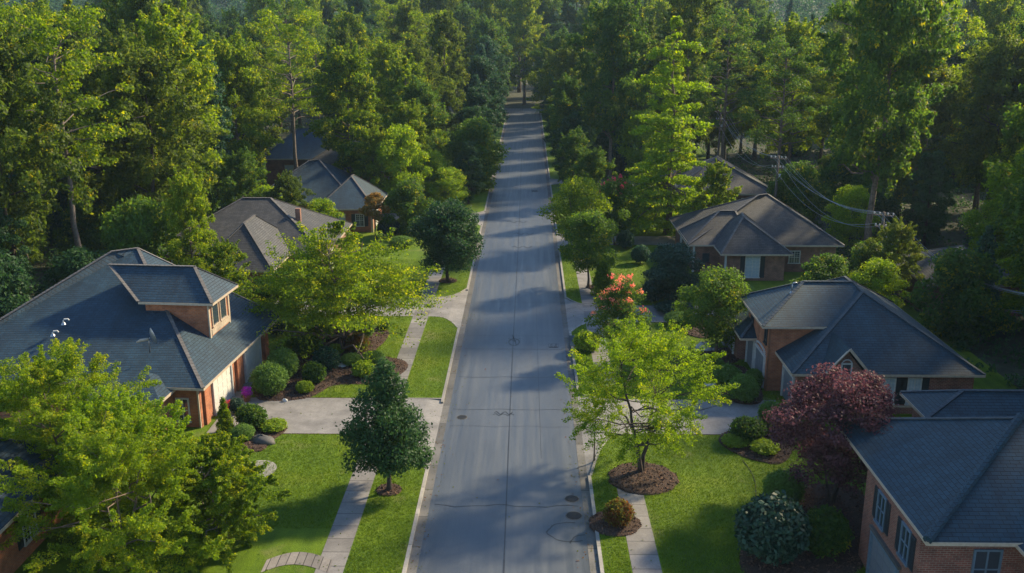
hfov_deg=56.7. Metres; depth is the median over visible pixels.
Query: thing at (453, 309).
driveway
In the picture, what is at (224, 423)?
cone shrub
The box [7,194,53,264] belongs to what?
understory tree
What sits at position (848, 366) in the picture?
window
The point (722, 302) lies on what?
round tree
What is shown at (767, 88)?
pine tree
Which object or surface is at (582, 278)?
sidewalk
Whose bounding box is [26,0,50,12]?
poplar tree
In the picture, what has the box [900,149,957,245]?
dark oak tree
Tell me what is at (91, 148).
pine tree
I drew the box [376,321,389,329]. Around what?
leafy shrub
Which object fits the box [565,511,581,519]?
manhole cover
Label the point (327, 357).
leafy shrub
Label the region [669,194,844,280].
brick house
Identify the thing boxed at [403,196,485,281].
street tree
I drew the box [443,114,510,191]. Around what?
understory tree
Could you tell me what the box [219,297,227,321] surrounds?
window
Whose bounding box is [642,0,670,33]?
oak tree
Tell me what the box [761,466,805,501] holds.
round shrub
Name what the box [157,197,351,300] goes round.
brick house
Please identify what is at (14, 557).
brick house
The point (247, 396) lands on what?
flower pot
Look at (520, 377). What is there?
road crack
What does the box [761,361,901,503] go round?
maple tree
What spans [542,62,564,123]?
dark oak tree
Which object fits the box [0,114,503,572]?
lawn
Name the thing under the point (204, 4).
dark oak tree
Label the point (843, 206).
power line
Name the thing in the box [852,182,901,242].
understory tree
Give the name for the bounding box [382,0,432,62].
poplar tree
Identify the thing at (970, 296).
understory tree
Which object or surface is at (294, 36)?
pine tree
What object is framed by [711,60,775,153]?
oak tree
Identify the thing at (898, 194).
understory tree
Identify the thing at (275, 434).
mulch bed
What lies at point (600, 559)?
kerb
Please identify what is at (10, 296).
understory tree
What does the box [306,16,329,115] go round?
oak tree
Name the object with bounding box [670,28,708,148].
poplar tree
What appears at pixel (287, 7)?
oak tree
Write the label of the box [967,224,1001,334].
cedar tree
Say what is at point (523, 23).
oak tree
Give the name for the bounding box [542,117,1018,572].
lawn
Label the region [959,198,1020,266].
autumn tree
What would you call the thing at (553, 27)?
dark oak tree
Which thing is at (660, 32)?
poplar tree
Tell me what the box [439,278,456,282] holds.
mulch bed
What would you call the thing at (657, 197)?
tiered tree
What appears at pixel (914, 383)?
window
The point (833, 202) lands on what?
power line
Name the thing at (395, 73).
oak tree
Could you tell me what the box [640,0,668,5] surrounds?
oak tree
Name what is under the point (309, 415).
driveway
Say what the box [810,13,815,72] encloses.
cedar tree
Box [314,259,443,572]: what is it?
sidewalk
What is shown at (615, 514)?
rust shrub
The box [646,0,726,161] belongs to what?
poplar tree
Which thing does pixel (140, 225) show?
understory tree
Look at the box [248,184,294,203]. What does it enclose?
autumn tree
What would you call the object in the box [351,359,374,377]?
lime shrub
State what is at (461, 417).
manhole cover
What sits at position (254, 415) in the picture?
leafy shrub
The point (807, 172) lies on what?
understory tree
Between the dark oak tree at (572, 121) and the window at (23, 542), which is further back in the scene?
the dark oak tree at (572, 121)
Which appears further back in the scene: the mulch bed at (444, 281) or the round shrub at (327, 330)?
the mulch bed at (444, 281)
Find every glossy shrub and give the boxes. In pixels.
[227,398,244,412]
[268,318,285,334]
[377,219,399,236]
[642,279,668,301]
[652,300,692,313]
[731,489,812,566]
[784,467,807,488]
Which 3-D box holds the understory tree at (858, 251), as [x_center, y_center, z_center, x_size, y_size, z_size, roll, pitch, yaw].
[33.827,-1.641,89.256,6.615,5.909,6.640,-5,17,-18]
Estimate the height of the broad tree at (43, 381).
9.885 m
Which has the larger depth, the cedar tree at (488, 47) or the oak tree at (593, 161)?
the cedar tree at (488, 47)
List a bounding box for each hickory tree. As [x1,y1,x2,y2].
[0,22,97,294]
[14,39,163,210]
[59,29,229,225]
[70,19,174,193]
[212,31,291,167]
[267,169,315,207]
[276,8,328,127]
[306,38,377,133]
[385,38,463,129]
[413,0,480,41]
[420,10,476,86]
[520,39,601,124]
[578,24,627,136]
[608,0,649,13]
[631,0,651,31]
[651,11,717,141]
[690,55,739,158]
[730,0,778,54]
[827,23,863,114]
[853,216,929,299]
[928,20,1023,223]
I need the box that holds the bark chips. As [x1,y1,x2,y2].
[233,278,864,572]
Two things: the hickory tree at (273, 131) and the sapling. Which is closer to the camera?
the sapling
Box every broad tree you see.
[0,337,161,523]
[0,411,234,572]
[19,383,200,529]
[156,430,290,572]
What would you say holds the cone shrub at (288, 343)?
on the mulch bed at (335, 381)
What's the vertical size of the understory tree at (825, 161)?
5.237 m
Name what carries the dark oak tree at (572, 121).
on the ground at (953, 236)
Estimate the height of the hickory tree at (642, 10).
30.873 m
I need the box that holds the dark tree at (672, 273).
[640,242,705,299]
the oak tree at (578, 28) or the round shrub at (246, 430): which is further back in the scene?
the oak tree at (578, 28)
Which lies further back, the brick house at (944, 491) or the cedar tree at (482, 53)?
the cedar tree at (482, 53)
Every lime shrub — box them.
[258,418,287,432]
[295,380,315,392]
[329,343,344,353]
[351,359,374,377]
[572,329,600,350]
[720,394,730,401]
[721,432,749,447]
[748,437,780,455]
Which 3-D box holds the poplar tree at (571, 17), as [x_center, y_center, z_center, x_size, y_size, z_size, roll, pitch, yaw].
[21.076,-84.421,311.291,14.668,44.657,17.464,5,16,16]
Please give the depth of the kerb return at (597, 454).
59.33 m
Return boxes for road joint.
[503,115,523,572]
[536,314,540,441]
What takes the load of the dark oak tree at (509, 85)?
on the ground at (953, 236)
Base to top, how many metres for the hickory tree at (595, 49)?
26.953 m
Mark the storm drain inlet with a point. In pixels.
(571, 337)
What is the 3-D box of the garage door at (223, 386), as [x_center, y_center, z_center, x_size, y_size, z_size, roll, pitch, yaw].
[-19.501,6.729,64.046,0.137,2.980,3.380,1,16,5]
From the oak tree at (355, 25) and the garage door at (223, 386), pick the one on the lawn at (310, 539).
the oak tree at (355, 25)
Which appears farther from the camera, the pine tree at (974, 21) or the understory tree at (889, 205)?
the pine tree at (974, 21)
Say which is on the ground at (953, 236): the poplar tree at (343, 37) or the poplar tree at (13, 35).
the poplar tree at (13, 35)
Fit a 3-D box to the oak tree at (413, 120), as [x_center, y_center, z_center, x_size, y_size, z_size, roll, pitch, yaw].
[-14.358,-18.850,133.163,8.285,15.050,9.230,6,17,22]
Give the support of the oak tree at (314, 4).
on the ground at (953, 236)
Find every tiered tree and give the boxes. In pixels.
[47,0,85,172]
[382,56,438,187]
[493,2,516,86]
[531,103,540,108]
[605,15,735,237]
[976,132,1023,227]
[993,215,1023,314]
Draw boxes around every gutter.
[406,114,508,572]
[539,114,599,572]
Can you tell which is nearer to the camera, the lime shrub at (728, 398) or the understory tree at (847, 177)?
the lime shrub at (728, 398)
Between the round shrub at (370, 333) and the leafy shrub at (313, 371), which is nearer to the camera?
the leafy shrub at (313, 371)
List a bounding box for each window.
[14,499,41,550]
[175,398,191,422]
[210,303,220,327]
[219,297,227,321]
[229,276,248,292]
[284,165,293,174]
[351,214,367,226]
[702,253,709,262]
[740,256,764,277]
[763,329,767,345]
[787,251,800,263]
[841,363,852,378]
[872,485,890,535]
[876,377,903,404]
[894,516,916,571]
[900,377,929,404]
[970,549,1003,572]
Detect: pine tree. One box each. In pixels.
[0,0,40,137]
[0,2,134,251]
[245,7,339,168]
[260,0,320,124]
[264,41,311,133]
[298,23,331,120]
[370,0,426,60]
[400,9,456,81]
[688,5,764,157]
[690,0,724,36]
[737,34,825,196]
[854,2,961,88]
[906,0,988,147]
[1010,4,1023,39]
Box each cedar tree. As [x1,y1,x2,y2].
[5,72,71,243]
[190,40,235,212]
[465,43,501,135]
[465,74,490,126]
[484,40,509,129]
[591,54,632,173]
[769,22,813,156]
[785,0,795,21]
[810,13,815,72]
[926,24,964,148]
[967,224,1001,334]
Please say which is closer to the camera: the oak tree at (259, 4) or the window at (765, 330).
the window at (765, 330)
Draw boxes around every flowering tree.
[582,273,654,358]
[592,174,642,244]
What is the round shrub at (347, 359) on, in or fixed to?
on the mulch bed at (335, 381)
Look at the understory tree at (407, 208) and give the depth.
112.91 m
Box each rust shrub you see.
[344,331,369,352]
[602,496,635,527]
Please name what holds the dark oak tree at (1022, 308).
on the ground at (953, 236)
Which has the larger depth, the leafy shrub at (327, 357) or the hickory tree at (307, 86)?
the hickory tree at (307, 86)
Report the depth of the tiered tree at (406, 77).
139.91 m
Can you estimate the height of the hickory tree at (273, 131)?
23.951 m
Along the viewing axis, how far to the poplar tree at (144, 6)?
122.89 m
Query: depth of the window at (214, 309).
65.49 m
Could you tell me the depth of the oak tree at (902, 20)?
97.05 m
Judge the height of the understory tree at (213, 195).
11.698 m
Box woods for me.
[0,0,995,71]
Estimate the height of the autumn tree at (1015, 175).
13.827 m
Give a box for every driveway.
[207,397,443,468]
[272,290,467,326]
[383,212,484,225]
[549,179,639,184]
[556,235,674,246]
[565,299,713,330]
[578,396,775,476]
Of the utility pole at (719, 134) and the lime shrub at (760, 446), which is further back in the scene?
the utility pole at (719, 134)
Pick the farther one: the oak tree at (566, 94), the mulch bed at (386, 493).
the oak tree at (566, 94)
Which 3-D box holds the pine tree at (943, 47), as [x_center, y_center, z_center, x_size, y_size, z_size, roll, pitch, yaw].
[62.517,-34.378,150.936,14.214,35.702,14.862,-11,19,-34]
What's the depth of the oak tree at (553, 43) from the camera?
214.91 m
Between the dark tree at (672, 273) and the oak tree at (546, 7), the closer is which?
the dark tree at (672, 273)
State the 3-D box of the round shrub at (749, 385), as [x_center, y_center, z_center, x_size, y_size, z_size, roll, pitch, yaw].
[15.852,6.977,64.888,2.331,2.451,2.361,7,17,24]
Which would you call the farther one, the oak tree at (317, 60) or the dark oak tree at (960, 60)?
the oak tree at (317, 60)
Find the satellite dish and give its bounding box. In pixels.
[136,328,156,352]
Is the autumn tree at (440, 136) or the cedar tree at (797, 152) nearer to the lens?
the autumn tree at (440, 136)
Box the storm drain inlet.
[569,335,574,346]
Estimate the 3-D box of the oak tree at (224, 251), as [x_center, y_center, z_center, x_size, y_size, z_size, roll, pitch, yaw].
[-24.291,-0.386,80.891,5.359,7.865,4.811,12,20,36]
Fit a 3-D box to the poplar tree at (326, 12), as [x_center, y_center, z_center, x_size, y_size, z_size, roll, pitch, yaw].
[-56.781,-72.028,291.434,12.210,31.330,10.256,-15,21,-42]
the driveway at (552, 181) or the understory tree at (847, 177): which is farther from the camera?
the driveway at (552, 181)
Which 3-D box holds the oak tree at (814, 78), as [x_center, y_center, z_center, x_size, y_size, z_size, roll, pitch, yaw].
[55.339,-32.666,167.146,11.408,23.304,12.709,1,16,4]
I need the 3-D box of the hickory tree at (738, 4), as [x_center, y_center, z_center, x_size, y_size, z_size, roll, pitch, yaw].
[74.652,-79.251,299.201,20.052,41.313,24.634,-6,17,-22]
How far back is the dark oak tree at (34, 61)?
132.16 m
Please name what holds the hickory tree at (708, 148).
on the ground at (953, 236)
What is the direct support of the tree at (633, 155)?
on the ground at (953, 236)
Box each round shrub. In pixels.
[230,423,255,440]
[248,358,289,395]
[264,346,299,376]
[323,324,344,339]
[340,352,360,365]
[349,315,375,337]
[361,349,386,363]
[387,235,414,246]
[663,310,688,326]
[705,358,725,373]
[712,361,741,387]
[726,370,760,402]
[728,282,753,293]
[745,368,763,385]
[757,398,783,423]
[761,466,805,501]
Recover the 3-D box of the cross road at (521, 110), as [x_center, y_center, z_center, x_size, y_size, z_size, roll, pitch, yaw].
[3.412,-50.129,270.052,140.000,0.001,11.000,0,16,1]
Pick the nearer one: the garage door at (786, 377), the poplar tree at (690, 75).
the garage door at (786, 377)
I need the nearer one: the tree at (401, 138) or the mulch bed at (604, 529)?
the mulch bed at (604, 529)
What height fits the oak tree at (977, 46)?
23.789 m
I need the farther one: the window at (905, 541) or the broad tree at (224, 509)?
the broad tree at (224, 509)
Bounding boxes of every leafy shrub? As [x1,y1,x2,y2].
[233,402,267,428]
[290,333,322,356]
[300,360,327,382]
[306,317,327,333]
[312,345,341,370]
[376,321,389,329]
[615,229,634,248]
[629,244,650,263]
[727,415,769,442]
[804,503,854,561]
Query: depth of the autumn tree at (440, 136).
162.90 m
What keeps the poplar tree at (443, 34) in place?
on the lawn at (310, 539)
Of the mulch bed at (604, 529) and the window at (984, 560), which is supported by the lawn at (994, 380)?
the mulch bed at (604, 529)
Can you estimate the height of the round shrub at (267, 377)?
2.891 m
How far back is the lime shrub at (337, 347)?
73.78 m
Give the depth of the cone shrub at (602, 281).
89.42 m
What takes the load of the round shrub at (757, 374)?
on the mulch bed at (758, 399)
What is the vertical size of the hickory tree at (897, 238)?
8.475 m
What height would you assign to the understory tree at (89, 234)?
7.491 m
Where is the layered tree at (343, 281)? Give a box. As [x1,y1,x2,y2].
[221,220,460,372]
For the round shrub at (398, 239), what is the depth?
108.16 m
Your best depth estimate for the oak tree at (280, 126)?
214.90 m
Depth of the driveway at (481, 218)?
125.47 m
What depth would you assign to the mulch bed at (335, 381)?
69.13 m
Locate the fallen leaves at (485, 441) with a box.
[410,184,596,569]
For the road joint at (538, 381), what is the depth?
69.01 m
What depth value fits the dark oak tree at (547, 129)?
170.01 m
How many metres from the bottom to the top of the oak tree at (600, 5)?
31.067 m
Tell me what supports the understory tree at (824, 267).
on the lawn at (994, 380)
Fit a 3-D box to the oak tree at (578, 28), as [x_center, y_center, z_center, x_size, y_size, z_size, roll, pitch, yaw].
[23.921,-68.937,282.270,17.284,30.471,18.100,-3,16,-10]
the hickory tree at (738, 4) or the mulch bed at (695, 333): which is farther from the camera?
the hickory tree at (738, 4)
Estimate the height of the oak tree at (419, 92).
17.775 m
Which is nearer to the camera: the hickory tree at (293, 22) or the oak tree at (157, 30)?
the oak tree at (157, 30)
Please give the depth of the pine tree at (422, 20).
195.62 m
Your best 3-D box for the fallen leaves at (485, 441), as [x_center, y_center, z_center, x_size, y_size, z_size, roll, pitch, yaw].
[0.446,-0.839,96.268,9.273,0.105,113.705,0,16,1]
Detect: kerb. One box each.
[402,123,504,572]
[541,115,603,572]
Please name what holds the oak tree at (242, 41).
on the ground at (953, 236)
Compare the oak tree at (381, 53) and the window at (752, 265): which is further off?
the oak tree at (381, 53)
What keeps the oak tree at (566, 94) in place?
on the lawn at (994, 380)
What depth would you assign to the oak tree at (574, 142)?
130.12 m
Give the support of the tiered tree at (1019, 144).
on the ground at (953, 236)
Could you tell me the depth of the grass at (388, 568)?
53.51 m
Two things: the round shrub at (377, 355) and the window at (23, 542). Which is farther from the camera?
the round shrub at (377, 355)
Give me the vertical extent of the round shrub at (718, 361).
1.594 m
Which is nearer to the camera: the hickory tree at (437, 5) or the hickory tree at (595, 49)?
the hickory tree at (595, 49)
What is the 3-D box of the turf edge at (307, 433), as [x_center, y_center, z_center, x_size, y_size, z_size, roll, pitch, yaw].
[-13.968,8.504,62.896,9.700,0.020,5.970,0,16,1]
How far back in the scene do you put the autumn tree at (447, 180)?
127.34 m
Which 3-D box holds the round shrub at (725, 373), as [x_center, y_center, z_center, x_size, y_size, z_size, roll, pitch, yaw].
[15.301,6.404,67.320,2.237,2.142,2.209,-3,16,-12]
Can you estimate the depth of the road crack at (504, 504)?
51.49 m
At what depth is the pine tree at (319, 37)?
208.71 m
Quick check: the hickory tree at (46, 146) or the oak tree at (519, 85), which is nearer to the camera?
the hickory tree at (46, 146)
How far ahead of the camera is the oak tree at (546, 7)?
301.83 m
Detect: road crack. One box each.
[435,504,574,507]
[458,409,559,409]
[459,376,544,377]
[546,522,582,541]
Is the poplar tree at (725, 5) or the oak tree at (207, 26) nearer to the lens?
the oak tree at (207, 26)
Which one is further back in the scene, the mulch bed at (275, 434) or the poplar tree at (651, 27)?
the poplar tree at (651, 27)
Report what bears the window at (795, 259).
in the brick house at (763, 237)
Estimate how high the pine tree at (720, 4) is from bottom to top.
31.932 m
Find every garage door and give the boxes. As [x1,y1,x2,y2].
[211,365,234,414]
[243,337,262,382]
[725,325,734,353]
[745,341,755,370]
[753,340,765,387]
[780,365,794,408]
[865,529,899,572]
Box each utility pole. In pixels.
[715,110,726,155]
[770,156,785,198]
[873,212,893,243]
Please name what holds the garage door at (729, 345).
in the brick house at (784, 336)
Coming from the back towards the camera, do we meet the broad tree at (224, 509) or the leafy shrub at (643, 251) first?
the leafy shrub at (643, 251)
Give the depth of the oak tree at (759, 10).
282.08 m
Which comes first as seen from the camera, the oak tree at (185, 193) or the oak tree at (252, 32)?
the oak tree at (185, 193)
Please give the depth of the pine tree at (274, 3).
172.72 m
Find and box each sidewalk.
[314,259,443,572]
[573,252,614,384]
[617,488,661,572]
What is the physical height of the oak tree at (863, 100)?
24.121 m
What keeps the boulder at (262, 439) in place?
on the mulch bed at (275, 434)
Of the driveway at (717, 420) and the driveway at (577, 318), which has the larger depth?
the driveway at (577, 318)
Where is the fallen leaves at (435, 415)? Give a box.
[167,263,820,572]
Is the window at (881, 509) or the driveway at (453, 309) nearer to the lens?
the window at (881, 509)
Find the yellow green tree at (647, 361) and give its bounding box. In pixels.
[554,312,739,471]
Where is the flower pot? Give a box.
[241,386,251,401]
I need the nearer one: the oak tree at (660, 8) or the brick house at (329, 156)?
the brick house at (329, 156)
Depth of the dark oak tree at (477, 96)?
159.86 m
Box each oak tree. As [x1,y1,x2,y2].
[0,203,35,304]
[6,0,61,92]
[16,30,63,178]
[88,0,119,33]
[88,0,157,46]
[119,0,231,228]
[161,167,218,271]
[191,13,225,42]
[192,36,211,105]
[193,0,221,32]
[198,236,254,299]
[199,33,211,42]
[207,32,284,179]
[208,28,278,139]
[212,146,274,205]
[213,17,242,38]
[220,6,244,32]
[238,17,288,126]
[243,0,278,40]
[257,39,307,128]
[275,0,296,38]
[295,0,326,33]
[303,39,388,178]
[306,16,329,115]
[317,6,377,80]
[318,0,346,45]
[336,0,386,23]
[345,0,372,29]
[348,35,408,131]
[350,123,400,196]
[358,22,381,68]
[363,14,389,42]
[370,0,429,42]
[379,52,443,135]
[382,0,398,30]
[384,98,433,176]
[386,76,453,193]
[448,0,473,93]
[448,1,482,71]
[452,54,507,139]
[452,140,485,203]
[454,86,498,144]
[456,0,518,54]
[461,105,494,172]
[462,14,517,82]
[465,35,512,111]
[498,0,552,92]
[499,30,514,92]
[500,0,549,104]
[510,0,568,97]
[526,27,578,99]
[531,34,553,108]
[540,21,566,61]
[541,72,593,154]
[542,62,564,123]
[542,95,591,158]
[549,111,593,181]
[551,126,589,185]
[563,0,659,178]
[569,5,589,40]
[571,146,617,192]
[575,0,607,112]
[635,32,663,108]
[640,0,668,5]
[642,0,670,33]
[681,0,736,11]
[689,158,742,211]
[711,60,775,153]
[728,12,790,161]
[738,12,835,166]
[739,0,768,54]
[794,36,853,164]
[804,0,964,244]
[823,0,855,39]
[824,32,921,146]
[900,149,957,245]
[924,39,982,181]
[938,34,1023,211]
[964,0,1023,43]
[966,23,1023,155]
[983,83,1023,274]
[989,0,1023,36]
[1018,229,1023,318]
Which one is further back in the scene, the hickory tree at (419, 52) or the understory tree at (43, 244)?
the hickory tree at (419, 52)
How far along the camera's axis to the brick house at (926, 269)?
86.26 m
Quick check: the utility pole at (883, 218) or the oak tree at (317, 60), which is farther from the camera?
the oak tree at (317, 60)
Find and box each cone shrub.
[216,397,234,434]
[280,316,303,349]
[590,259,615,295]
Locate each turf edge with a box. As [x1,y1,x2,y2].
[253,397,366,434]
[656,399,721,434]
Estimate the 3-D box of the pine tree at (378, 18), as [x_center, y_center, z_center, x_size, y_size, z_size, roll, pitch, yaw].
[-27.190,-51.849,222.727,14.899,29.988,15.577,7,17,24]
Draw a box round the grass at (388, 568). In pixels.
[134,258,864,572]
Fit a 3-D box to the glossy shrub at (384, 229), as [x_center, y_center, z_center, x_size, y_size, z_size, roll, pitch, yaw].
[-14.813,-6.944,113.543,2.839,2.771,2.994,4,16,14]
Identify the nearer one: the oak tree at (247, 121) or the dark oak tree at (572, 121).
the oak tree at (247, 121)
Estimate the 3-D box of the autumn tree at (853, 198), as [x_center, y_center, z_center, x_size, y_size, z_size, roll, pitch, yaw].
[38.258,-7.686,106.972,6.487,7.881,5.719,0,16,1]
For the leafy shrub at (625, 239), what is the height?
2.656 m
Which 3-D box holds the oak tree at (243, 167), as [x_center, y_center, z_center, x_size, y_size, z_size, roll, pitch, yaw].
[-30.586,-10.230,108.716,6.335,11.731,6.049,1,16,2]
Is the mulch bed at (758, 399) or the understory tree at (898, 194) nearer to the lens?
the mulch bed at (758, 399)
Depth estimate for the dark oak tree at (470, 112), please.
147.80 m
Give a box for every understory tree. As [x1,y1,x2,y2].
[0,249,34,317]
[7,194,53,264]
[32,245,107,297]
[52,203,117,258]
[54,190,116,230]
[90,172,129,211]
[98,191,189,260]
[162,144,242,215]
[252,267,303,314]
[378,177,435,235]
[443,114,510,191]
[766,158,834,225]
[788,252,853,283]
[815,154,839,182]
[818,141,902,218]
[845,240,907,293]
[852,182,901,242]
[872,131,925,209]
[903,246,1023,346]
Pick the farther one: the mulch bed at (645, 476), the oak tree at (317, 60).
the oak tree at (317, 60)
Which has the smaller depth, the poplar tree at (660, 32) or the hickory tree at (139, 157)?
the hickory tree at (139, 157)
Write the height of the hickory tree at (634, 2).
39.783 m
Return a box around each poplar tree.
[0,3,38,179]
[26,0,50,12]
[45,1,102,172]
[100,0,196,159]
[162,0,203,37]
[186,0,203,18]
[309,24,369,139]
[318,0,335,44]
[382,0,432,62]
[421,8,470,144]
[558,0,591,30]
[620,11,659,148]
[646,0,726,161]
[648,2,702,161]
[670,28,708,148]
[703,23,759,159]
[710,0,740,73]
[887,41,965,220]
[955,0,994,41]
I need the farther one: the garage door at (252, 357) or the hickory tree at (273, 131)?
the hickory tree at (273, 131)
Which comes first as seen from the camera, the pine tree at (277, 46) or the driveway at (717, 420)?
the driveway at (717, 420)
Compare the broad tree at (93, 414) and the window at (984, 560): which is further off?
the broad tree at (93, 414)
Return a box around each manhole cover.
[457,415,467,419]
[564,495,578,502]
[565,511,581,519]
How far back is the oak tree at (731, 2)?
280.27 m
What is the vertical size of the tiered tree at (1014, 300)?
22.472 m
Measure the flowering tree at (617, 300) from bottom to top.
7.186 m
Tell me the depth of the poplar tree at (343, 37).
165.70 m
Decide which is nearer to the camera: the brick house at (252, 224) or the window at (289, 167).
the brick house at (252, 224)
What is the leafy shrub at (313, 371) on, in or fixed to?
on the mulch bed at (335, 381)
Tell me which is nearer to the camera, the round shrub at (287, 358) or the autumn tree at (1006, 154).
the round shrub at (287, 358)
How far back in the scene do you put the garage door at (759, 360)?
68.35 m
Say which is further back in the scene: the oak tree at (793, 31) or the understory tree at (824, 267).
the oak tree at (793, 31)
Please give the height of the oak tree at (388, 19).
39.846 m
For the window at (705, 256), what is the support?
in the brick house at (763, 237)
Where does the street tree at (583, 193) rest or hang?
on the lawn at (994, 380)
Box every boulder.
[250,434,274,444]
[695,342,711,350]
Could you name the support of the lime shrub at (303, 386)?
on the mulch bed at (335, 381)
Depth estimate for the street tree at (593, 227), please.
90.05 m
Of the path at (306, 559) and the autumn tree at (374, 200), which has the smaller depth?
the path at (306, 559)
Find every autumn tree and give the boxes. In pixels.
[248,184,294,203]
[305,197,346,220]
[358,191,390,237]
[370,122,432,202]
[406,148,452,203]
[425,166,468,202]
[433,129,451,162]
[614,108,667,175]
[821,184,881,249]
[824,100,879,175]
[847,255,911,307]
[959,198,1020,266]
[980,139,1021,217]
[981,146,1023,252]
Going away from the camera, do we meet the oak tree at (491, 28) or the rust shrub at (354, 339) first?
the rust shrub at (354, 339)
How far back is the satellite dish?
60.75 m
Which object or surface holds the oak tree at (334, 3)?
on the ground at (953, 236)
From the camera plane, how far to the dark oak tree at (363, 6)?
255.15 m
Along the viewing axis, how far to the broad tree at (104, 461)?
43.09 m
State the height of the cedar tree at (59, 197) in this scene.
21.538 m
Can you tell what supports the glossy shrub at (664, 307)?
on the mulch bed at (695, 333)
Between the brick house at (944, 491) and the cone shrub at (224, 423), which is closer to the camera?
the brick house at (944, 491)
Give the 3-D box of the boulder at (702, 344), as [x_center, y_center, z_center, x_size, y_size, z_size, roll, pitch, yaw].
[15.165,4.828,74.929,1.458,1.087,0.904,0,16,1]
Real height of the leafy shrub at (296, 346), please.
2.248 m
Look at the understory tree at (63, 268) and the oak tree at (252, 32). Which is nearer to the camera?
the understory tree at (63, 268)
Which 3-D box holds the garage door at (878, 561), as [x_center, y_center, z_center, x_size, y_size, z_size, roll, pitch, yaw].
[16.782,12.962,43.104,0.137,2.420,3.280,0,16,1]
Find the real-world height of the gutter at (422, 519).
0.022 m
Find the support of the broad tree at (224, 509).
on the lawn at (310, 539)
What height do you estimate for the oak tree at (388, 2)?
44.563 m
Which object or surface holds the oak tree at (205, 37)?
on the ground at (953, 236)
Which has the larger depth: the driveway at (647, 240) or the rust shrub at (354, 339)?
the driveway at (647, 240)
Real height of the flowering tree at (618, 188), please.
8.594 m
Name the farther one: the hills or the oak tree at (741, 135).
the hills
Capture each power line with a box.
[771,155,868,210]
[773,166,872,224]
[778,159,879,211]
[784,159,886,212]
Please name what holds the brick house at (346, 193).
on the ground at (953, 236)
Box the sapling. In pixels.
[570,377,618,461]
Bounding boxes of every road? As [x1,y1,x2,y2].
[294,108,543,111]
[416,112,589,572]
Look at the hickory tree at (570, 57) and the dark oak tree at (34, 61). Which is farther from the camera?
the hickory tree at (570, 57)
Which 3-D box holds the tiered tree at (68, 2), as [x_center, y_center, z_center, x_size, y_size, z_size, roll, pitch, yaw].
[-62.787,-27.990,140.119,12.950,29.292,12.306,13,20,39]
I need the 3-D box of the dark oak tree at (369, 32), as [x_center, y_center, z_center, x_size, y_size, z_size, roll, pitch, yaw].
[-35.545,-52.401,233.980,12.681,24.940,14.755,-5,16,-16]
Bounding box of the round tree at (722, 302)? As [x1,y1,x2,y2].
[671,263,750,351]
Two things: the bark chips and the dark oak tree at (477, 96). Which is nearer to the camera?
the bark chips
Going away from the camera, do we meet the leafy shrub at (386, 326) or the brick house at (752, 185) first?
the leafy shrub at (386, 326)
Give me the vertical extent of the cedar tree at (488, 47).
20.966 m
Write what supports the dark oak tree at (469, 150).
on the ground at (953, 236)
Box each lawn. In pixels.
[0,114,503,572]
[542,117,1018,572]
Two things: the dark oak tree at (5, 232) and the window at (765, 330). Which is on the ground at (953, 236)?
the dark oak tree at (5, 232)
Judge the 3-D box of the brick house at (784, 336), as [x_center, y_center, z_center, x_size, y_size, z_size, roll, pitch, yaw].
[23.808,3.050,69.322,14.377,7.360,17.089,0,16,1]
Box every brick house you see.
[0,247,280,436]
[0,438,67,572]
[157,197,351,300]
[261,128,326,185]
[271,159,388,231]
[294,141,390,182]
[660,155,768,214]
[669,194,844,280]
[725,276,985,413]
[835,389,1023,572]
[896,245,1021,315]
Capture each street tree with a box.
[335,356,436,490]
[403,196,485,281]
[536,173,612,249]
[558,208,621,287]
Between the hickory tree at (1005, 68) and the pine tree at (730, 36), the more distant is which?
the pine tree at (730, 36)
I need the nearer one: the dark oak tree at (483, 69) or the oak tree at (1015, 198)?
the oak tree at (1015, 198)
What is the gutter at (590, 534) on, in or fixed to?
on the ground at (953, 236)
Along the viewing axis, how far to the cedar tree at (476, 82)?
172.27 m
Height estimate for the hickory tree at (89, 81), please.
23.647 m
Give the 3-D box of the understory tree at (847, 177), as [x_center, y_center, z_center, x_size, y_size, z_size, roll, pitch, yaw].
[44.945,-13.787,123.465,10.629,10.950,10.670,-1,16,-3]
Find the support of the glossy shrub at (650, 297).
on the lawn at (994, 380)
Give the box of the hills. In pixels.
[6,0,953,81]
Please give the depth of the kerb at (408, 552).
54.08 m
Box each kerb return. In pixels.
[408,211,484,468]
[550,178,622,475]
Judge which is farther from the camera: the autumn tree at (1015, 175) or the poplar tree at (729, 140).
the poplar tree at (729, 140)
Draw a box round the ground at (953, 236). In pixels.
[25,82,1023,388]
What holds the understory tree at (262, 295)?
on the lawn at (310, 539)
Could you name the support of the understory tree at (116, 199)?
on the ground at (953, 236)
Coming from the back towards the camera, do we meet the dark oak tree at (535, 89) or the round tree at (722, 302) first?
the dark oak tree at (535, 89)
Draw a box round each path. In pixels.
[173,460,276,476]
[261,552,332,572]
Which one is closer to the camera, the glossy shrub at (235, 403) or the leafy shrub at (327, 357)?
the glossy shrub at (235, 403)
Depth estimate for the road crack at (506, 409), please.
64.09 m
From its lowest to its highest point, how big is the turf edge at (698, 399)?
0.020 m
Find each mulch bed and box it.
[230,428,285,451]
[254,327,407,400]
[376,483,401,496]
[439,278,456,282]
[589,511,641,536]
[607,462,678,494]
[667,321,708,338]
[694,348,739,363]
[707,364,762,404]
[719,424,793,464]
[739,484,864,572]
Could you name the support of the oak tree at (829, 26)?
on the ground at (953, 236)
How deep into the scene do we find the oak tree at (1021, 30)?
117.40 m
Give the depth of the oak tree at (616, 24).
143.46 m
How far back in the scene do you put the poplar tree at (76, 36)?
125.19 m
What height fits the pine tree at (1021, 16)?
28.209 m

